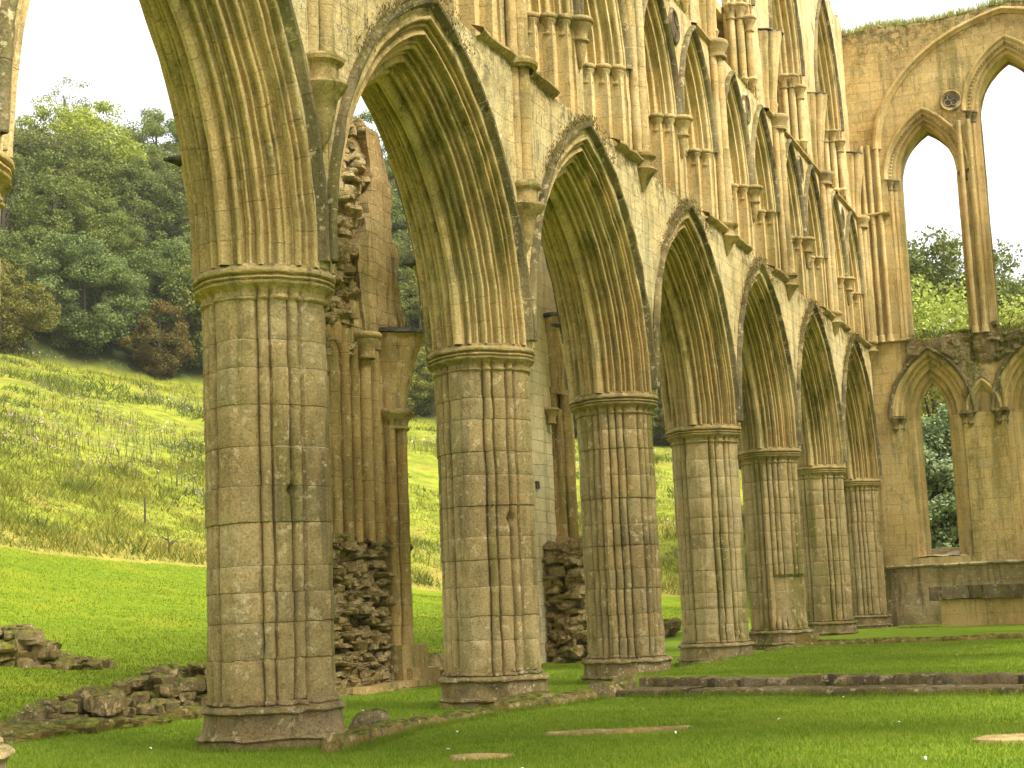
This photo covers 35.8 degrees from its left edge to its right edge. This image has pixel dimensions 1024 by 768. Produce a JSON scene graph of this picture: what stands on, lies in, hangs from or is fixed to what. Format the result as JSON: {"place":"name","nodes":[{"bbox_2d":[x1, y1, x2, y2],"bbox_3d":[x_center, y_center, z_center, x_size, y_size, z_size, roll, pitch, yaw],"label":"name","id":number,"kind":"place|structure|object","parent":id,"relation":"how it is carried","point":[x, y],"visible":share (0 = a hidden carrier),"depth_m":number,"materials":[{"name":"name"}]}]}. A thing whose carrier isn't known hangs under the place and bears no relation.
{"place":"outdoors","nodes":[
{"label":"outdoors","id":0,"kind":"place"},
{"bbox_2d":[0,547,682,721],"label":"slope grass","id":1,"kind":"structure","parent":0,"point":[120,655],"depth_m":47.91,"materials":[{"name":"green plant"}]},
{"bbox_2d":[0,152,1023,767],"bbox_3d":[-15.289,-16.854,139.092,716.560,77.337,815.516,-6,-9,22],"label":"ground","id":2,"kind":"structure","parent":0,"point":[422,466],"depth_m":59.62,"materials":[{"name":"green plant"}]},
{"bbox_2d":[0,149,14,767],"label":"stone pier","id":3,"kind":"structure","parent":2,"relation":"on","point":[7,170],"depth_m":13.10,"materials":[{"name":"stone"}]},
{"bbox_2d":[0,229,37,318],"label":"broadleaf tree","id":4,"kind":"object","parent":2,"relation":"on","point":[22,263],"visible":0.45,"depth_m":139.90,"materials":[{"name":"green plant"}]},
{"bbox_2d":[0,152,37,247],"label":"broadleaf tree","id":5,"kind":"object","parent":2,"relation":"on","point":[16,201],"visible":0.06,"depth_m":157.85,"materials":[{"name":"green plant"}]},
{"bbox_2d":[14,127,38,174],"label":"broadleaf tree","id":6,"kind":"object","parent":2,"relation":"on","point":[34,144],"depth_m":168.41,"materials":[{"name":"green plant"}]},
{"bbox_2d":[0,257,63,353],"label":"broadleaf tree","id":7,"kind":"object","parent":2,"relation":"on","point":[33,312],"visible":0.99,"depth_m":135.48,"materials":[{"name":"green plant"}]},
{"bbox_2d":[0,148,74,276],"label":"broadleaf tree","id":8,"kind":"object","parent":2,"relation":"on","point":[33,236],"visible":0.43,"depth_m":149.20,"materials":[{"name":"green plant"}]},
{"bbox_2d":[8,121,95,244],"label":"broadleaf tree","id":9,"kind":"object","parent":2,"relation":"on","point":[24,142],"visible":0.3,"depth_m":160.59,"materials":[{"name":"green plant"}]},
{"bbox_2d":[8,166,106,297],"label":"broadleaf tree","id":10,"kind":"object","parent":2,"relation":"on","point":[86,216],"visible":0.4,"depth_m":153.32,"materials":[{"name":"green plant"}]},
{"bbox_2d":[0,624,118,669],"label":"rubble mound","id":11,"kind":"object","parent":2,"relation":"on","point":[26,645],"visible":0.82,"depth_m":35.48,"materials":[{"name":"stone"}]},
{"bbox_2d":[32,77,95,157],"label":"broadleaf tree","id":12,"kind":"object","parent":2,"relation":"on","point":[69,96],"visible":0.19,"depth_m":188.67,"materials":[{"name":"green plant"}]},
{"bbox_2d":[22,125,139,251],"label":"broadleaf tree","id":13,"kind":"object","parent":2,"relation":"on","point":[84,164],"visible":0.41,"depth_m":163.91,"materials":[{"name":"green plant"}]},
{"bbox_2d":[15,94,150,206],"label":"broadleaf tree","id":14,"kind":"object","parent":2,"relation":"on","point":[99,129],"visible":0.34,"depth_m":174.33,"materials":[{"name":"green plant"}]},
{"bbox_2d":[22,230,149,354],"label":"broadleaf tree","id":15,"kind":"object","parent":2,"relation":"on","point":[113,321],"visible":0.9,"depth_m":142.72,"materials":[{"name":"green plant"}]},
{"bbox_2d":[0,663,206,736],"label":"ruined wall","id":16,"kind":"structure","parent":2,"relation":"on","point":[153,690],"depth_m":22.79,"materials":[{"name":"stone"}]},
{"bbox_2d":[1,705,205,743],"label":"stone ledge","id":17,"kind":"object","parent":2,"relation":"on","point":[88,725],"visible":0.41,"depth_m":20.94,"materials":[{"name":"beige stone"}]},
{"bbox_2d":[65,195,152,294],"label":"broadleaf tree","id":18,"kind":"object","parent":2,"relation":"on","point":[115,222],"visible":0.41,"depth_m":158.32,"materials":[{"name":"green plant"}]},
{"bbox_2d":[92,155,186,267],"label":"broadleaf tree","id":19,"kind":"object","parent":2,"relation":"on","point":[164,216],"visible":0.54,"depth_m":166.79,"materials":[{"name":"green plant"}]},
{"bbox_2d":[144,498,145,524],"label":"wooden stake","id":20,"kind":"object","parent":2,"relation":"on","point":[144,510],"visible":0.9,"depth_m":81.80,"materials":[{"name":"grey wood"}]},
{"bbox_2d":[111,107,183,202],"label":"broadleaf tree","id":21,"kind":"object","parent":2,"relation":"on","point":[156,130],"visible":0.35,"depth_m":190.29,"materials":[{"name":"green plant"}]},
{"bbox_2d":[117,298,195,377],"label":"broadleaf tree","id":22,"kind":"object","parent":2,"relation":"on","point":[145,354],"visible":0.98,"depth_m":145.85,"materials":[{"name":"brown plant"}]},
{"bbox_2d":[133,232,190,317],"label":"broadleaf tree","id":23,"kind":"object","parent":2,"relation":"on","point":[186,237],"visible":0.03,"depth_m":159.19,"materials":[{"name":"green plant"}]},
{"bbox_2d":[125,238,202,348],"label":"broadleaf tree","id":24,"kind":"object","parent":2,"relation":"on","point":[158,267],"visible":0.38,"depth_m":152.49,"materials":[{"name":"green plant"}]},
{"bbox_2d":[144,144,188,230],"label":"broadleaf tree","id":25,"kind":"object","parent":2,"relation":"on","point":[160,164],"visible":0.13,"depth_m":181.82,"materials":[{"name":"green plant"}]},
{"bbox_2d":[151,530,186,552],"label":"bare shrub","id":26,"kind":"object","parent":2,"relation":"on","point":[168,539],"visible":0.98,"depth_m":76.01,"materials":[{"name":"brown plant"}]},
{"bbox_2d":[170,204,189,238],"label":"broadleaf tree","id":27,"kind":"object","parent":2,"relation":"on","point":[183,218],"visible":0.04,"depth_m":170.76,"materials":[{"name":"green plant"}]},
{"bbox_2d":[159,262,202,368],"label":"broadleaf tree","id":28,"kind":"object","parent":2,"relation":"on","point":[184,301],"visible":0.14,"depth_m":149.49,"materials":[{"name":"green plant"}]},
{"bbox_2d":[172,195,189,241],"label":"broadleaf tree","id":29,"kind":"object","parent":2,"relation":"on","point":[186,226],"depth_m":167.62,"materials":[{"name":"green plant"}]},
{"bbox_2d":[163,156,347,751],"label":"stone pier","id":30,"kind":"structure","parent":2,"relation":"on","point":[271,673],"depth_m":17.44,"materials":[{"name":"stone"}]},
{"bbox_2d":[0,0,881,479],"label":"arcade wall","id":31,"kind":"structure","parent":30,"relation":"on","point":[706,140],"depth_m":28.90,"materials":[{"name":"stone"}]},
{"bbox_2d":[321,728,375,752],"bbox_3d":[-1.731,3.820,16.809,0.323,0.283,1.114,-4,-9,14],"label":"kerb stone","id":32,"kind":"object","parent":2,"relation":"on","point":[332,742],"visible":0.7,"depth_m":16.45,"materials":[{"name":"brown stone"}]},
{"bbox_2d":[349,708,389,728],"bbox_3d":[-1.641,4.020,18.536,0.450,0.442,0.611,-6,-9,22],"label":"fallen stone","id":33,"kind":"object","parent":2,"relation":"on","point":[369,716],"visible":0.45,"depth_m":18.38,"materials":[{"name":"grey stone"}]},
{"bbox_2d":[0,346,742,567],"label":"thistle stems","id":34,"kind":"object","parent":2,"relation":"on","point":[97,416],"visible":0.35,"depth_m":98.45,"materials":[{"name":"purple plant"}]},
{"bbox_2d":[1,343,739,560],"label":"thistle seed heads","id":35,"kind":"object","parent":34,"relation":"attached to","point":[52,430],"visible":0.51,"depth_m":98.58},
{"bbox_2d":[0,353,745,586],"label":"weed clumps","id":36,"kind":"object","parent":2,"relation":"on","point":[90,387],"visible":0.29,"depth_m":113.20,"materials":[{"name":"green plant"}]},
{"bbox_2d":[353,109,394,192],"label":"broadleaf tree","id":37,"kind":"object","parent":2,"relation":"on","point":[362,116],"visible":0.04,"depth_m":198.60,"materials":[{"name":"green plant"}]},
{"bbox_2d":[0,345,748,595],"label":"meadow grass","id":38,"kind":"structure","parent":2,"relation":"on","point":[98,509],"depth_m":85.11,"materials":[{"name":"green plant"}]},
{"bbox_2d":[346,719,403,736],"bbox_3d":[-1.551,3.948,17.792,0.344,0.313,1.138,-5,-9,19],"label":"kerb stone","id":39,"kind":"object","parent":2,"relation":"on","point":[380,727],"visible":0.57,"depth_m":17.85,"materials":[{"name":"brown stone"}]},
{"bbox_2d":[325,117,439,696],"bbox_3d":[-3.178,0.288,31.305,2.222,11.637,4.293,-6,-9,22],"label":"aisle wall ruin","id":40,"kind":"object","parent":2,"relation":"on","point":[373,344],"visible":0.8,"depth_m":30.99,"materials":[{"name":"stone"}]},
{"bbox_2d":[384,156,397,233],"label":"broadleaf tree","id":41,"kind":"object","parent":2,"relation":"on","point":[385,158],"visible":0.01,"depth_m":181.87,"materials":[{"name":"green plant"}]},
{"bbox_2d":[385,165,399,227],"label":"broadleaf tree","id":42,"kind":"object","parent":2,"relation":"on","point":[388,169],"depth_m":186.37,"materials":[{"name":"green plant"}]},
{"bbox_2d":[385,159,404,214],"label":"broadleaf tree","id":43,"kind":"object","parent":2,"relation":"on","point":[391,178],"visible":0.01,"depth_m":199.84,"materials":[{"name":"green plant"}]},
{"bbox_2d":[391,187,411,271],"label":"broadleaf tree","id":44,"kind":"object","parent":2,"relation":"on","point":[395,211],"visible":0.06,"depth_m":173.78,"materials":[{"name":"green plant"}]},
{"bbox_2d":[392,215,412,298],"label":"broadleaf tree","id":45,"kind":"object","parent":2,"relation":"on","point":[401,229],"visible":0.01,"depth_m":174.01,"materials":[{"name":"green plant"}]},
{"bbox_2d":[392,232,423,343],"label":"broadleaf tree","id":46,"kind":"object","parent":2,"relation":"on","point":[404,248],"visible":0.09,"depth_m":163.79,"materials":[{"name":"green plant"}]},
{"bbox_2d":[397,232,421,327],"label":"broadleaf tree","id":47,"kind":"object","parent":2,"relation":"on","point":[401,261],"visible":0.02,"depth_m":164.01,"materials":[{"name":"green plant"}]},
{"bbox_2d":[402,721,419,728],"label":"fallen stone","id":48,"kind":"object","parent":2,"relation":"on","point":[410,723],"visible":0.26,"depth_m":18.88,"materials":[{"name":"brown stone"}]},
{"bbox_2d":[398,267,428,380],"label":"broadleaf tree","id":49,"kind":"object","parent":2,"relation":"on","point":[409,273],"visible":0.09,"depth_m":158.39,"materials":[{"name":"green plant"}]},
{"bbox_2d":[406,342,435,417],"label":"conifer tree","id":50,"kind":"object","parent":2,"relation":"on","point":[422,392],"visible":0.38,"depth_m":150.73,"materials":[{"name":"green plant"}]},
{"bbox_2d":[428,652,444,676],"bbox_3d":[-1.594,6.244,34.759,1.364,0.791,3.100,-6,-9,22],"label":"stone block","id":51,"kind":"object","parent":2,"relation":"on","point":[435,659],"visible":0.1,"depth_m":33.51,"materials":[{"name":"stone"}]},
{"bbox_2d":[395,707,492,726],"bbox_3d":[-0.898,4.226,19.844,0.329,0.227,2.629,-6,-9,26],"label":"kerb stone","id":52,"kind":"object","parent":2,"relation":"on","point":[425,719],"visible":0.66,"depth_m":19.85,"materials":[{"name":"beige stone"}]},
{"bbox_2d":[402,260,549,709],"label":"stone pier","id":53,"kind":"structure","parent":2,"relation":"on","point":[490,609],"depth_m":23.22,"materials":[{"name":"stone"}]},
{"bbox_2d":[450,753,514,760],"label":"stone slab","id":54,"kind":"structure","parent":2,"relation":"on","point":[475,756],"depth_m":14.86,"materials":[{"name":"beige stone"}]},
{"bbox_2d":[5,634,1023,767],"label":"lawn grass","id":55,"kind":"structure","parent":2,"relation":"on","point":[837,757],"depth_m":17.20,"materials":[{"name":"green plant"}]},
{"bbox_2d":[6,662,1023,753],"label":"edge grass","id":56,"kind":"structure","parent":2,"relation":"on","point":[386,738],"depth_m":20.85,"materials":[{"name":"green plant"}]},
{"bbox_2d":[492,691,563,708],"bbox_3d":[0.241,4.563,22.606,0.422,0.347,1.564,-8,-10,34],"label":"kerb stone","id":57,"kind":"object","parent":2,"relation":"on","point":[536,694],"visible":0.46,"depth_m":22.56,"materials":[{"name":"beige stone"}]},
{"bbox_2d":[493,694,567,711],"bbox_3d":[0.272,4.523,22.246,0.346,0.269,1.805,-7,-10,30],"label":"kerb stone","id":58,"kind":"object","parent":2,"relation":"on","point":[521,702],"visible":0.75,"depth_m":22.02,"materials":[{"name":"beige stone"}]},
{"bbox_2d":[529,246,587,662],"bbox_3d":[0.878,1.798,40.767,2.252,11.203,5.664,-6,-9,22],"label":"aisle wall ruin","id":59,"kind":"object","parent":2,"relation":"on","point":[561,584],"visible":0.39,"depth_m":40.83,"materials":[{"name":"stone"}]},
{"bbox_2d":[562,646,588,662],"bbox_3d":[2.407,6.856,40.402,1.096,0.657,3.544,-6,-9,26],"label":"rubble mound","id":60,"kind":"object","parent":2,"relation":"on","point":[576,655],"visible":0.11,"depth_m":39.12,"materials":[{"name":"stone"}]},
{"bbox_2d":[560,688,596,703],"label":"kerb stone","id":61,"kind":"object","parent":2,"relation":"on","point":[578,693],"visible":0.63,"depth_m":23.42,"materials":[{"name":"beige stone"}]},
{"bbox_2d":[587,680,631,697],"bbox_3d":[1.517,4.797,24.652,0.504,0.358,0.823,-10,-11,40],"label":"step end stone","id":62,"kind":"object","parent":2,"relation":"on","point":[608,688],"visible":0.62,"depth_m":24.41,"materials":[{"name":"grey stone"}]},
{"bbox_2d":[550,323,672,683],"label":"stone pier","id":63,"kind":"structure","parent":2,"relation":"on","point":[624,613],"depth_m":29.03,"materials":[{"name":"stone"}]},
{"bbox_2d":[573,389,659,432],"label":"broadleaf tree","id":64,"kind":"object","parent":2,"relation":"on","point":[575,422],"depth_m":150.36,"materials":[{"name":"green plant"}]},
{"bbox_2d":[545,725,691,736],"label":"stone slab","id":65,"kind":"structure","parent":2,"relation":"on","point":[625,730],"depth_m":17.15,"materials":[{"name":"beige stone"}]},
{"bbox_2d":[612,670,658,687],"bbox_3d":[2.140,5.004,26.344,0.371,0.446,2.122,-6,-9,22],"label":"edging stone","id":66,"kind":"object","parent":2,"relation":"on","point":[631,678],"visible":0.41,"depth_m":25.53,"materials":[{"name":"beige stone"}]},
{"bbox_2d":[652,401,660,437],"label":"broadleaf tree","id":67,"kind":"object","parent":2,"relation":"on","point":[654,424],"visible":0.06,"depth_m":149.48,"materials":[{"name":"green plant"}]},
{"bbox_2d":[652,398,666,443],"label":"broadleaf tree","id":68,"kind":"object","parent":2,"relation":"on","point":[655,440],"visible":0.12,"depth_m":150.82,"materials":[{"name":"green plant"}]},
{"bbox_2d":[652,390,670,445],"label":"broadleaf tree","id":69,"kind":"object","parent":2,"relation":"on","point":[658,419],"visible":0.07,"depth_m":150.05,"materials":[{"name":"green plant"}]},
{"bbox_2d":[663,617,681,637],"bbox_3d":[3.995,7.767,49.858,1.862,1.092,5.817,-6,-9,22],"label":"rubble mound","id":70,"kind":"object","parent":2,"relation":"on","point":[672,627],"visible":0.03,"depth_m":51.20,"materials":[{"name":"stone"}]},
{"bbox_2d":[659,375,754,665],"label":"stone pier","id":71,"kind":"structure","parent":2,"relation":"on","point":[711,558],"depth_m":34.81,"materials":[{"name":"stone"}]},
{"bbox_2d":[688,654,750,665],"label":"edging stone","id":72,"kind":"object","parent":2,"relation":"on","point":[716,659],"visible":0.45,"depth_m":30.50,"materials":[{"name":"beige stone"}]},
{"bbox_2d":[737,446,813,649],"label":"stone pier","id":73,"kind":"structure","parent":2,"relation":"on","point":[775,564],"depth_m":40.62,"materials":[{"name":"stone"}]},
{"bbox_2d":[764,643,802,652],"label":"edging stone","id":74,"kind":"object","parent":2,"relation":"on","point":[783,646],"visible":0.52,"depth_m":36.29,"materials":[{"name":"beige stone"}]},
{"bbox_2d":[795,633,819,645],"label":"edging stone","id":75,"kind":"object","parent":2,"relation":"on","point":[807,639],"visible":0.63,"depth_m":38.05,"materials":[{"name":"beige stone"}]},
{"bbox_2d":[616,684,1023,696],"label":"stone step","id":76,"kind":"object","parent":2,"relation":"on","point":[902,689],"visible":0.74,"depth_m":22.40,"materials":[{"name":"grey stone"}]},
{"bbox_2d":[797,464,858,635],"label":"stone pier","id":77,"kind":"structure","parent":2,"relation":"on","point":[827,578],"depth_m":46.35,"materials":[{"name":"stone"}]},
{"bbox_2d":[639,672,1023,692],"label":"stone step","id":78,"kind":"object","parent":2,"relation":"on","point":[836,679],"visible":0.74,"depth_m":23.23,"materials":[{"name":"grey stone"}]},
{"bbox_2d":[843,478,892,628],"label":"stone pier","id":79,"kind":"structure","parent":2,"relation":"on","point":[866,565],"depth_m":52.12,"materials":[{"name":"stone"}]},
{"bbox_2d":[792,225,1023,335],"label":"broadleaf tree","id":80,"kind":"object","parent":2,"relation":"on","point":[947,267],"visible":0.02,"depth_m":91.18,"materials":[{"name":"green plant"}]},
{"bbox_2d":[894,626,938,627],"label":"edging stone","id":81,"kind":"object","parent":2,"relation":"on","point":[916,627],"visible":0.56,"depth_m":47.25,"materials":[{"name":"grey stone"}]},
{"bbox_2d":[817,632,1023,644],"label":"lawn kerb","id":82,"kind":"structure","parent":2,"relation":"on","point":[883,640],"depth_m":37.13,"materials":[{"name":"stone"}]},
{"bbox_2d":[825,0,1023,626],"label":"end wall","id":83,"kind":"structure","parent":2,"relation":"on","point":[911,85],"depth_m":53.27,"materials":[{"name":"stone"}]},
{"bbox_2d":[921,389,957,543],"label":"broadleaf tree","id":84,"kind":"object","parent":2,"relation":"on","point":[930,404],"depth_m":79.17,"materials":[{"name":"green plant"}]},
{"bbox_2d":[921,403,959,556],"bbox_3d":[17.125,5.525,63.667,7.236,9.431,7.288,6,-11,-43],"label":"leafy shrub","id":85,"kind":"object","parent":2,"relation":"on","point":[938,458],"visible":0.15,"depth_m":62.11,"materials":[{"name":"green plant"}]},
{"bbox_2d":[911,272,1023,544],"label":"bushy tree","id":86,"kind":"object","parent":2,"relation":"on","point":[931,320],"visible":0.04,"depth_m":71.52,"materials":[{"name":"green plant"}]},
{"bbox_2d":[921,308,1023,555],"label":"bushy tree","id":87,"kind":"object","parent":2,"relation":"on","point":[935,395],"visible":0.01,"depth_m":71.44,"materials":[{"name":"green plant"}]},
{"bbox_2d":[928,583,1023,626],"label":"stone altar","id":88,"kind":"object","parent":2,"relation":"on","point":[981,605],"visible":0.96,"depth_m":47.00,"materials":[{"name":"beige stone"}]},
{"bbox_2d":[951,272,1023,333],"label":"broadleaf tree","id":89,"kind":"object","parent":2,"relation":"on","point":[1015,291],"depth_m":98.74,"materials":[{"name":"green plant"}]},
{"bbox_2d":[971,733,1023,743],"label":"stone slab","id":90,"kind":"structure","parent":2,"relation":"on","point":[1014,737],"depth_m":14.14,"materials":[{"name":"beige stone"}]},
{"bbox_2d":[15,0,1023,334],"label":"sky","id":91,"kind":"structure","parent":0,"point":[108,45],"materials":[{"name":"white"}]}
]}

